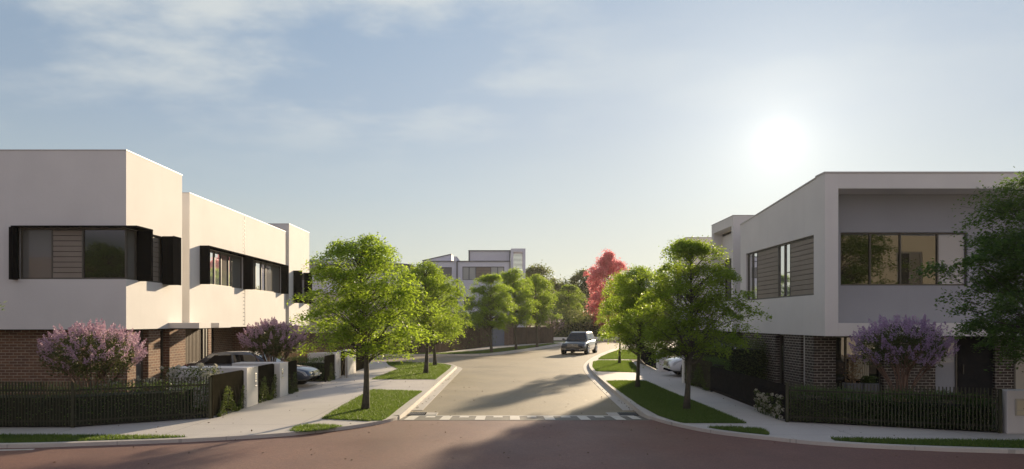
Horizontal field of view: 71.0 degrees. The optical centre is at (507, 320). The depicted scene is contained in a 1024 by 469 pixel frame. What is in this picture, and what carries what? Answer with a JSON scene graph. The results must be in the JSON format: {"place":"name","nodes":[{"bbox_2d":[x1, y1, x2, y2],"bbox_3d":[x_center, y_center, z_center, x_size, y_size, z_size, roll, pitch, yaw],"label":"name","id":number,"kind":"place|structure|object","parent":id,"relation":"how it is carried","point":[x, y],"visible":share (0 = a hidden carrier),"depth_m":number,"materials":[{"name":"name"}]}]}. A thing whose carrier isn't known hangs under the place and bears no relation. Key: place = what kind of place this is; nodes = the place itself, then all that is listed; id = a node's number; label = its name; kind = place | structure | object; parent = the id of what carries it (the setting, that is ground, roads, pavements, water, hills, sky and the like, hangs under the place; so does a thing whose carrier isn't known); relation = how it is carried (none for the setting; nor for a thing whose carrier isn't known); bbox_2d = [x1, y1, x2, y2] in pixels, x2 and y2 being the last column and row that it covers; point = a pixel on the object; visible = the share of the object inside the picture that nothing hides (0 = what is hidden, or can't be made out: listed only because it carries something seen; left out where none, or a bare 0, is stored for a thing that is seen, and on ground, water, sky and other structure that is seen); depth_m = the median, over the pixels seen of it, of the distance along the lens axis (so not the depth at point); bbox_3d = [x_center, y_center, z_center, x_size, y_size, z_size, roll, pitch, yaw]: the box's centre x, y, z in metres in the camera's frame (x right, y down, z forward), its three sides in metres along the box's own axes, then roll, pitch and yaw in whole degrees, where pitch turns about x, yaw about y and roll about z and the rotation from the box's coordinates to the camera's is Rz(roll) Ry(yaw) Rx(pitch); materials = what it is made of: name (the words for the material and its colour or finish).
{"place":"outdoors","nodes":[
{"label":"outdoors","id":0,"kind":"place"},
{"bbox_2d":[0,362,452,442],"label":"footpath","id":1,"kind":"structure","parent":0,"point":[315,404],"depth_m":17.87,"materials":[{"name":"concrete"}]},
{"bbox_2d":[0,432,184,442],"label":"grass","id":2,"kind":"structure","parent":1,"relation":"on","point":[12,438],"depth_m":14.46,"materials":[{"name":"green plant"}]},
{"bbox_2d":[0,407,207,426],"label":"garden bed","id":3,"kind":"object","parent":1,"relation":"on","point":[124,422],"visible":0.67,"depth_m":16.79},
{"bbox_2d":[35,318,147,393],"bbox_3d":[-10.590,1.151,18.194,2.510,2.471,2.516,0,0,0],"label":"lilac bush","id":4,"kind":"object","parent":3,"relation":"on","point":[102,367],"visible":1,"depth_m":17.80,"materials":[{"name":"purple plant"}]},
{"bbox_2d":[1,379,207,425],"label":"hedge","id":5,"kind":"object","parent":3,"relation":"on","point":[106,406],"visible":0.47,"depth_m":16.74,"materials":[{"name":"green"}]},
{"bbox_2d":[0,376,211,427],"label":"batten fence","id":6,"kind":"object","parent":3,"relation":"on","point":[73,390],"visible":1,"depth_m":16.09,"materials":[{"name":"brown metal"}]},
{"bbox_2d":[0,149,230,393],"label":"townhouse","id":7,"kind":"structure","parent":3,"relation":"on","point":[86,235],"depth_m":21.34,"materials":[{"name":"white paint"}]},
{"bbox_2d":[21,228,127,278],"bbox_3d":[-12.910,-2.000,21.375,3.140,1.510,0.090,0,0,0],"label":"window","id":8,"kind":"structure","parent":7,"relation":"in","point":[46,253],"depth_m":21.37,"materials":[{"name":"black glass"}]},
{"bbox_2d":[128,229,136,279],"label":"window","id":9,"kind":"structure","parent":7,"relation":"in","point":[132,234],"depth_m":21.77,"materials":[{"name":"black glass"}]},
{"bbox_2d":[136,330,142,391],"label":"window","id":10,"kind":"structure","parent":7,"relation":"in","point":[139,367],"depth_m":22.79,"materials":[{"name":"grey glass"}]},
{"bbox_2d":[148,235,159,282],"bbox_3d":[-11.425,-2.000,22.755,0.090,1.510,1.410,0,0,0],"label":"window","id":11,"kind":"structure","parent":7,"relation":"in","point":[156,239],"depth_m":23.28,"materials":[{"name":"black glass"}]},
{"bbox_2d":[160,330,162,390],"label":"window","id":12,"kind":"structure","parent":7,"relation":"in","point":[161,331],"depth_m":24.26,"materials":[{"name":"brown glass"}]},
{"bbox_2d":[87,376,161,393],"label":"white flowers","id":13,"kind":"object","parent":3,"relation":"on","point":[126,381],"visible":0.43,"depth_m":17.88,"materials":[{"name":"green plant"}]},
{"bbox_2d":[156,363,223,411],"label":"white flowers","id":14,"kind":"object","parent":3,"relation":"on","point":[201,374],"visible":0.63,"depth_m":18.81,"materials":[{"name":"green plant"}]},
{"bbox_2d":[169,366,257,407],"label":"white pier","id":15,"kind":"structure","parent":1,"relation":"on","point":[251,383],"depth_m":19.75,"materials":[{"name":"silver concrete"}]},
{"bbox_2d":[210,370,243,417],"bbox_3d":[-7.250,1.855,18.552,0.090,1.050,1.998,0,0,1],"label":"batten fence","id":16,"kind":"object","parent":1,"relation":"on","point":[221,382],"visible":0.79,"depth_m":18.37,"materials":[{"name":"brown wood"}]},
{"bbox_2d":[216,385,246,416],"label":"creeper","id":17,"kind":"object","parent":1,"relation":"on","point":[239,406],"visible":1,"depth_m":18.51,"materials":[{"name":"green plant"}]},
{"bbox_2d":[182,192,288,352],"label":"townhouse","id":18,"kind":"structure","parent":1,"relation":"on","point":[235,271],"depth_m":30.66,"materials":[{"name":"white paint"}]},
{"bbox_2d":[208,250,241,288],"bbox_3d":[-11.845,-2.130,29.675,0.090,1.400,4.350,0,0,0],"label":"window","id":19,"kind":"structure","parent":18,"relation":"in","point":[225,269],"depth_m":30.12,"materials":[{"name":"multicoloured glass"}]},
{"bbox_2d":[254,260,279,292],"bbox_3d":[-11.845,-2.130,34.725,0.090,1.400,5.050,0,0,0],"label":"window","id":20,"kind":"structure","parent":18,"relation":"in","point":[266,276],"depth_m":35.24,"materials":[{"name":"white glass"}]},
{"bbox_2d":[232,362,287,396],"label":"white pier","id":21,"kind":"structure","parent":1,"relation":"on","point":[281,370],"depth_m":22.43,"materials":[{"name":"white paint"}]},
{"bbox_2d":[258,363,273,400],"bbox_3d":[-7.315,1.850,21.491,0.090,1.060,1.718,0,0,0],"label":"batten fence","id":22,"kind":"object","parent":1,"relation":"on","point":[267,371],"visible":0.46,"depth_m":21.68,"materials":[{"name":"black wood"}]},
{"bbox_2d":[258,374,277,402],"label":"creeper","id":23,"kind":"object","parent":1,"relation":"on","point":[267,396],"visible":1,"depth_m":21.31,"materials":[{"name":"green plant"}]},
{"bbox_2d":[264,223,316,361],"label":"townhouse","id":24,"kind":"structure","parent":1,"relation":"on","point":[296,245],"depth_m":39.10,"materials":[{"name":"white paint"}]},
{"bbox_2d":[288,360,296,390],"bbox_3d":[-7.195,1.855,23.791,0.090,1.050,1.118,0,0,0],"label":"batten fence","id":25,"kind":"object","parent":1,"relation":"on","point":[292,366],"visible":0.53,"depth_m":23.90,"materials":[{"name":"black wood"}]},
{"bbox_2d":[288,372,298,393],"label":"creeper","id":26,"kind":"object","parent":1,"relation":"on","point":[293,388],"visible":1,"depth_m":23.73,"materials":[{"name":"green plant"}]},
{"bbox_2d":[307,352,340,378],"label":"white pier","id":27,"kind":"structure","parent":1,"relation":"on","point":[337,363],"depth_m":29.40,"materials":[{"name":"white paint"}]},
{"bbox_2d":[324,354,334,381],"bbox_3d":[-7.135,1.870,28.691,0.090,1.020,1.418,0,0,0],"label":"batten fence","id":28,"kind":"object","parent":1,"relation":"on","point":[329,359],"visible":0.75,"depth_m":28.46,"materials":[{"name":"black wood"}]},
{"bbox_2d":[337,350,355,374],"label":"white pier","id":29,"kind":"structure","parent":1,"relation":"on","point":[351,365],"depth_m":32.06,"materials":[{"name":"white paint"}]},
{"bbox_2d":[355,349,363,370],"bbox_3d":[-7.125,1.855,34.666,0.090,1.050,2.768,0,0,0],"label":"batten fence","id":30,"kind":"object","parent":1,"relation":"on","point":[359,364],"visible":0.4,"depth_m":34.38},
{"label":"lawn","id":31,"kind":"structure","parent":1,"relation":"on","visible":0},
{"bbox_2d":[287,232,447,408],"bbox_3d":[-3.844,-0.014,19.079,4.139,4.808,3.868,0,0,17],"label":"maple tree","id":32,"kind":"object","parent":31,"relation":"on","point":[351,290],"visible":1,"depth_m":18.59,"materials":[{"name":"green plant"}]},
{"bbox_2d":[322,389,421,420],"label":"grass","id":33,"kind":"structure","parent":31,"relation":"on","point":[387,403],"depth_m":19.70,"materials":[{"name":"green plant"}]},
{"label":"lawn","id":34,"kind":"structure","parent":1,"relation":"on","visible":0},
{"bbox_2d":[290,423,342,431],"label":"grass","id":35,"kind":"structure","parent":34,"relation":"on","point":[308,427],"depth_m":15.82,"materials":[{"name":"green plant"}]},
{"bbox_2d":[236,316,307,361],"bbox_3d":[-8.062,1.112,24.582,2.239,2.546,2.320,0,0,0],"label":"lilac bush","id":36,"kind":"object","parent":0,"point":[253,340],"visible":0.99,"depth_m":24.15,"materials":[{"name":"purple plant"}]},
{"bbox_2d":[297,382,323,390],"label":"driveway","id":37,"kind":"structure","parent":0,"point":[304,386],"depth_m":26.38,"materials":[{"name":"concrete"}]},
{"bbox_2d":[299,259,417,332],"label":"house","id":38,"kind":"structure","parent":0,"point":[314,287],"depth_m":60.00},
{"bbox_2d":[372,361,450,378],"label":"grass","id":39,"kind":"structure","parent":0,"point":[416,371],"depth_m":33.41,"materials":[{"name":"green plant"}]},
{"bbox_2d":[392,259,474,372],"bbox_3d":[-3.426,-0.203,32.470,4.204,5.184,4.000,0,0,-11],"label":"maple tree","id":40,"kind":"object","parent":39,"relation":"on","point":[430,278],"visible":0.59,"depth_m":32.14,"materials":[{"name":"green plant"}]},
{"bbox_2d":[396,275,470,364],"bbox_3d":[-4.201,-0.102,38.134,4.329,4.980,3.849,0,0,41],"label":"maple tree","id":41,"kind":"object","parent":39,"relation":"on","point":[434,348],"visible":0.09,"depth_m":37.95,"materials":[{"name":"green plant"}]},
{"bbox_2d":[422,248,524,326],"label":"house","id":42,"kind":"structure","parent":0,"point":[478,264],"depth_m":73.96,"materials":[{"name":"white paint"}]},
{"bbox_2d":[462,267,503,279],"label":"window","id":43,"kind":"structure","parent":42,"relation":"in","point":[468,273],"depth_m":73.99,"materials":[{"name":"grey"}]},
{"bbox_2d":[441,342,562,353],"bbox_3d":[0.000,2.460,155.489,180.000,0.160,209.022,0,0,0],"label":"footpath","id":44,"kind":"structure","parent":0,"point":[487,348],"depth_m":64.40,"materials":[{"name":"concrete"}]},
{"bbox_2d":[492,321,512,345],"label":"garden gate","id":45,"kind":"structure","parent":44,"relation":"on","point":[504,337],"depth_m":69.76,"materials":[{"name":"grey metal"}]},
{"bbox_2d":[513,326,553,344],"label":"paling fence","id":46,"kind":"object","parent":44,"relation":"on","point":[526,335],"visible":0.88,"depth_m":74.52,"materials":[{"name":"brown wood"}]},
{"bbox_2d":[518,273,562,346],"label":"maple tree","id":47,"kind":"object","parent":44,"relation":"on","point":[539,281],"visible":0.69,"depth_m":64.73,"materials":[{"name":"green plant"}]},
{"bbox_2d":[583,248,629,326],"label":"red tree","id":48,"kind":"object","parent":44,"relation":"on","point":[608,264],"visible":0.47,"depth_m":92.76,"materials":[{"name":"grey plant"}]},
{"bbox_2d":[439,341,564,352],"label":"garden bed","id":49,"kind":"object","parent":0,"point":[518,344],"depth_m":75.72,"materials":[{"name":"brown soil"}]},
{"bbox_2d":[299,332,432,352],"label":"paling fence","id":50,"kind":"object","parent":49,"relation":"on","point":[418,348],"visible":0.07,"depth_m":53.11,"materials":[{"name":"brown wood"}]},
{"bbox_2d":[413,308,498,351],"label":"hedge","id":51,"kind":"object","parent":49,"relation":"on","point":[467,318],"visible":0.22,"depth_m":62.53,"materials":[{"name":"green plant"}]},
{"bbox_2d":[435,327,491,352],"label":"paling fence","id":52,"kind":"object","parent":49,"relation":"on","point":[470,333],"visible":0.66,"depth_m":60.66,"materials":[{"name":"brown wood"}]},
{"bbox_2d":[525,262,568,321],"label":"gum tree","id":53,"kind":"object","parent":49,"relation":"on","point":[538,269],"visible":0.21,"depth_m":111.14,"materials":[{"name":"green plant"}]},
{"bbox_2d":[552,283,588,321],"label":"maple tree","id":54,"kind":"object","parent":49,"relation":"on","point":[570,300],"visible":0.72,"depth_m":98.69,"materials":[{"name":"green plant"}]},
{"bbox_2d":[562,266,601,321],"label":"gum tree","id":55,"kind":"object","parent":49,"relation":"on","point":[575,281],"visible":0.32,"depth_m":116.42,"materials":[{"name":"green plant"}]},
{"bbox_2d":[543,303,673,336],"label":"hedge","id":56,"kind":"object","parent":49,"relation":"on","point":[569,327],"visible":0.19,"depth_m":92.09,"materials":[{"name":"green plant"}]},
{"bbox_2d":[369,340,639,415],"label":"road","id":57,"kind":"structure","parent":0,"point":[555,377],"depth_m":27.37,"materials":[{"name":"grey asphalt"}]},
{"bbox_2d":[0,362,456,447],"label":"kerb","id":58,"kind":"structure","parent":57,"relation":"on","point":[410,405],"depth_m":14.72,"materials":[{"name":"concrete"}]},
{"bbox_2d":[412,367,461,409],"bbox_3d":[-2.761,2.506,29.811,0.808,0.029,19.507,0,0,0],"label":"gutter","id":59,"kind":"object","parent":57,"relation":"on","point":[435,392],"visible":0.81,"depth_m":24.99,"materials":[{"name":"concrete"}]},
{"bbox_2d":[302,337,676,355],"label":"kerb","id":60,"kind":"structure","parent":57,"relation":"on","point":[479,354],"depth_m":51.35,"materials":[{"name":"concrete"}]},
{"bbox_2d":[398,416,650,419],"bbox_3d":[0.430,2.466,18.270,6.300,0.060,1.340,0,0,0],"label":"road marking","id":61,"kind":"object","parent":57,"relation":"on","point":[521,418],"depth_m":18.10,"materials":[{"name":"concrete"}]},
{"bbox_2d":[404,415,640,419],"bbox_3d":[0.179,2.463,18.300,6.342,0.056,1.240,0,0,0],"label":"road marking","id":62,"kind":"object","parent":61,"relation":"on","point":[515,417],"visible":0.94,"depth_m":18.66,"materials":[{"name":"white paint"}]},
{"bbox_2d":[561,331,596,354],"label":"car","id":63,"kind":"object","parent":57,"relation":"on","point":[581,341],"visible":1,"depth_m":54.00,"materials":[{"name":"grey paint"}]},
{"bbox_2d":[583,353,632,409],"bbox_3d":[10.012,2.506,55.501,5.413,0.029,71.996,0,0,15],"label":"gutter","id":64,"kind":"object","parent":57,"relation":"on","point":[615,399],"visible":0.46,"depth_m":26.08,"materials":[{"name":"concrete"}]},
{"bbox_2d":[589,341,1023,453],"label":"kerb","id":65,"kind":"structure","parent":57,"relation":"on","point":[640,410],"depth_m":14.35,"materials":[{"name":"concrete"}]},
{"bbox_2d":[0,420,1023,468],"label":"red road","id":66,"kind":"structure","parent":0,"point":[532,444],"depth_m":13.31,"materials":[{"name":"red asphalt"}]},
{"bbox_2d":[0,0,1023,321],"label":"sky","id":67,"kind":"structure","parent":0,"point":[564,132],"materials":[{"name":"blue"}]},
{"bbox_2d":[598,349,640,358],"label":"grass","id":68,"kind":"structure","parent":0,"point":[613,355],"depth_m":48.29,"materials":[{"name":"green plant"}]},
{"bbox_2d":[629,356,675,368],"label":"garden bed","id":69,"kind":"object","parent":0,"point":[641,361],"visible":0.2,"depth_m":42.07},
{"bbox_2d":[640,347,655,368],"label":"shrub","id":70,"kind":"object","parent":69,"relation":"on","point":[643,357],"visible":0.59,"depth_m":38.12,"materials":[{"name":"green plant"}]},
{"bbox_2d":[674,237,737,356],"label":"house","id":71,"kind":"structure","parent":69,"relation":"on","point":[702,240],"depth_m":36.00,"materials":[{"name":"grey concrete"}]},
{"bbox_2d":[661,372,681,380],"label":"driveway","id":72,"kind":"structure","parent":0,"point":[674,375],"depth_m":31.21,"materials":[{"name":"concrete"}]},
{"bbox_2d":[662,343,742,374],"bbox_3d":[9.085,1.689,31.000,4.550,1.438,2.060,0,0,0],"label":"parked car","id":73,"kind":"object","parent":72,"relation":"on","point":[672,364],"visible":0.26,"depth_m":30.37,"materials":[{"name":"white paint"}]},
{"bbox_2d":[592,341,1023,447],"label":"footpath","id":74,"kind":"structure","parent":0,"point":[750,416],"depth_m":16.34,"materials":[{"name":"concrete"}]},
{"bbox_2d":[656,351,667,371],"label":"white pier","id":75,"kind":"structure","parent":74,"relation":"on","point":[659,367],"depth_m":33.70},
{"bbox_2d":[685,358,711,389],"bbox_3d":[6.835,1.880,25.817,0.091,1.000,3.266,0,0,-1],"label":"batten fence","id":76,"kind":"object","parent":74,"relation":"on","point":[704,365],"visible":0.59,"depth_m":25.13,"materials":[{"name":"brown metal"}]},
{"bbox_2d":[685,363,708,390],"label":"creeper","id":77,"kind":"object","parent":76,"relation":"attached to","point":[700,380],"visible":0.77,"depth_m":25.41,"materials":[{"name":"green plant"}]},
{"bbox_2d":[711,215,753,337],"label":"house","id":78,"kind":"structure","parent":74,"relation":"on","point":[725,232],"depth_m":31.07,"materials":[{"name":"white concrete"}]},
{"bbox_2d":[725,259,730,300],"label":"window","id":79,"kind":"structure","parent":78,"relation":"in","point":[728,283],"depth_m":32.61,"materials":[{"name":"brown metal"}]},
{"bbox_2d":[710,366,784,418],"bbox_3d":[6.721,1.950,20.556,0.090,0.860,7.195,0,0,2],"label":"batten fence","id":80,"kind":"object","parent":74,"relation":"on","point":[739,387],"visible":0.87,"depth_m":20.42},
{"bbox_2d":[740,171,1023,397],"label":"corner house","id":81,"kind":"structure","parent":74,"relation":"on","point":[830,261],"depth_m":22.25,"materials":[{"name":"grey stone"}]},
{"bbox_2d":[748,236,813,299],"bbox_3d":[9.515,-1.725,25.160,0.090,1.840,6.280,0,0,0],"label":"window","id":82,"kind":"structure","parent":81,"relation":"in","point":[787,269],"depth_m":24.73,"materials":[{"name":"grey glass"}]},
{"bbox_2d":[780,334,783,383],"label":"window","id":83,"kind":"structure","parent":81,"relation":"in","point":[781,335],"depth_m":25.25,"materials":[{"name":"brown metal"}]},
{"bbox_2d":[836,336,880,391],"bbox_3d":[10.865,1.425,22.345,1.470,1.910,0.090,0,0,0],"label":"window","id":84,"kind":"structure","parent":81,"relation":"in","point":[842,345],"depth_m":22.35,"materials":[{"name":"glass"}]},
{"bbox_2d":[841,233,966,285],"bbox_3d":[12.305,-1.925,22.355,3.950,1.640,0.090,0,0,0],"label":"window","id":85,"kind":"structure","parent":81,"relation":"in","point":[867,259],"depth_m":22.36,"materials":[{"name":"black glass"}]},
{"bbox_2d":[935,336,956,397],"bbox_3d":[13.575,1.425,22.295,0.750,1.910,0.090,0,0,0],"label":"window","id":86,"kind":"structure","parent":81,"relation":"in","point":[946,376],"depth_m":22.30,"materials":[{"name":"grey metal"}]},
{"bbox_2d":[957,336,992,395],"bbox_3d":[14.510,1.425,22.250,1.080,1.910,0.100,0,0,0],"label":"door","id":87,"kind":"structure","parent":81,"relation":"in","point":[971,373],"depth_m":22.25,"materials":[{"name":"black wood"}]},
{"bbox_2d":[785,382,1001,432],"bbox_3d":[8.515,1.905,16.051,4.290,0.950,0.081,0,0,23],"label":"batten fence","id":88,"kind":"object","parent":74,"relation":"on","point":[995,397],"visible":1,"depth_m":15.93,"materials":[{"name":"brown metal"}]},
{"bbox_2d":[830,435,1023,447],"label":"lawn","id":89,"kind":"structure","parent":74,"relation":"on","point":[936,445],"depth_m":13.69,"materials":[{"name":"green plant"}]},
{"bbox_2d":[909,166,1023,373],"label":"maple tree","id":90,"kind":"object","parent":89,"relation":"on","point":[1008,247],"visible":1,"depth_m":14.38,"materials":[{"name":"green plant"}]},
{"bbox_2d":[1002,389,1023,433],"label":"letterbox wall","id":91,"kind":"structure","parent":74,"relation":"on","point":[1012,411],"depth_m":15.15,"materials":[{"name":"white concrete"}]},
{"bbox_2d":[698,386,1002,432],"bbox_3d":[33.340,2.376,21.100,53.320,0.001,13.000,0,0,0],"label":"garden bed","id":92,"kind":"object","parent":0,"point":[917,427],"visible":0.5,"depth_m":16.63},
{"bbox_2d":[695,355,730,389],"bbox_3d":[7.232,1.857,25.554,0.903,1.406,3.000,0,0,0],"label":"hedge","id":93,"kind":"object","parent":92,"relation":"on","point":[721,365],"visible":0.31,"depth_m":24.70,"materials":[{"name":"green"}]},
{"bbox_2d":[684,330,770,384],"bbox_3d":[8.168,1.539,26.643,3.152,2.417,2.332,0,0,0],"label":"shrub","id":94,"kind":"object","parent":92,"relation":"on","point":[750,362],"visible":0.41,"depth_m":26.24,"materials":[{"name":"green plant"}]},
{"bbox_2d":[753,389,784,419],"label":"white flowers","id":95,"kind":"object","parent":92,"relation":"on","point":[762,396],"visible":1,"depth_m":18.11,"materials":[{"name":"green plant"}]},
{"bbox_2d":[840,354,862,399],"bbox_3d":[10.455,1.690,21.704,0.612,1.380,0.606,0,0,0],"label":"pot plant","id":96,"kind":"object","parent":92,"relation":"on","point":[852,381],"visible":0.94,"depth_m":21.70,"materials":[{"name":"green plant"}]},
{"bbox_2d":[858,375,878,396],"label":"pot plant","id":97,"kind":"object","parent":92,"relation":"on","point":[868,380],"visible":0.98,"depth_m":21.57,"materials":[{"name":"green plant"}]},
{"bbox_2d":[789,384,997,431],"bbox_3d":[8.647,2.007,16.567,4.552,1.000,1.134,0,0,24],"label":"hedge","id":98,"kind":"object","parent":92,"relation":"on","point":[819,406],"visible":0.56,"depth_m":16.30,"materials":[{"name":"green"}]},
{"bbox_2d":[847,313,959,401],"bbox_3d":[10.070,1.093,18.267,2.592,2.586,2.510,0,0,0],"label":"lilac bush","id":99,"kind":"object","parent":92,"relation":"on","point":[899,352],"visible":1,"depth_m":17.98,"materials":[{"name":"purple plant"}]},
{"label":"lawn","id":100,"kind":"structure","parent":0,"visible":0},
{"bbox_2d":[596,263,676,386],"bbox_3d":[4.691,0.153,25.423,3.094,4.471,3.311,0,0,10],"label":"maple tree","id":101,"kind":"object","parent":100,"relation":"on","point":[629,338],"visible":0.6,"depth_m":25.20,"materials":[{"name":"green plant"}]},
{"bbox_2d":[606,380,745,422],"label":"grass","id":102,"kind":"structure","parent":100,"relation":"on","point":[656,399],"depth_m":20.03,"materials":[{"name":"green plant"}]},
{"bbox_2d":[618,235,772,408],"bbox_3d":[5.071,0.040,19.280,3.896,4.695,3.464,0,0,27],"label":"maple tree","id":103,"kind":"object","parent":100,"relation":"on","point":[689,250],"visible":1,"depth_m":18.89,"materials":[{"name":"green plant"}]},
{"label":"lawn","id":104,"kind":"structure","parent":0,"visible":0},
{"bbox_2d":[300,343,557,353],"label":"grass","id":105,"kind":"structure","parent":104,"relation":"on","point":[495,350],"depth_m":55.92,"materials":[{"name":"green plant"}]},
{"bbox_2d":[461,272,519,352],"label":"maple tree","id":106,"kind":"object","parent":104,"relation":"on","point":[487,298],"visible":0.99,"depth_m":53.38,"materials":[{"name":"green plant"}]},
{"bbox_2d":[493,266,541,349],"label":"maple tree","id":107,"kind":"object","parent":104,"relation":"on","point":[510,276],"visible":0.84,"depth_m":59.13,"materials":[{"name":"green plant"}]},
{"label":"garden bed","id":108,"kind":"structure","parent":0,"visible":0},
{"bbox_2d":[275,355,327,380],"bbox_3d":[-8.424,1.894,28.731,2.658,1.192,1.291,0,0,0],"label":"hedge","id":109,"kind":"object","parent":108,"relation":"on","point":[319,366],"visible":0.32,"depth_m":28.41,"materials":[{"name":"green plant"}]},
{"bbox_2d":[280,342,347,377],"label":"ornamental grass","id":110,"kind":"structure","parent":108,"relation":"on","point":[303,356],"depth_m":29.84,"materials":[{"name":"plant"}]},
{"label":"lawn","id":111,"kind":"structure","parent":0,"visible":0},
{"bbox_2d":[592,359,636,371],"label":"grass","id":112,"kind":"structure","parent":111,"relation":"on","point":[616,366],"depth_m":37.18,"materials":[{"name":"green plant"}]},
{"bbox_2d":[594,273,637,362],"bbox_3d":[6.271,-0.180,39.865,2.741,5.136,2.881,0,0,2],"label":"maple tree","id":113,"kind":"object","parent":111,"relation":"on","point":[605,314],"visible":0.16,"depth_m":39.97,"materials":[{"name":"green plant"}]},
{"label":"lawn","id":114,"kind":"structure","parent":0,"visible":0},
{"bbox_2d":[709,424,769,434],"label":"grass","id":115,"kind":"structure","parent":114,"relation":"on","point":[759,430],"depth_m":15.56,"materials":[{"name":"green plant"}]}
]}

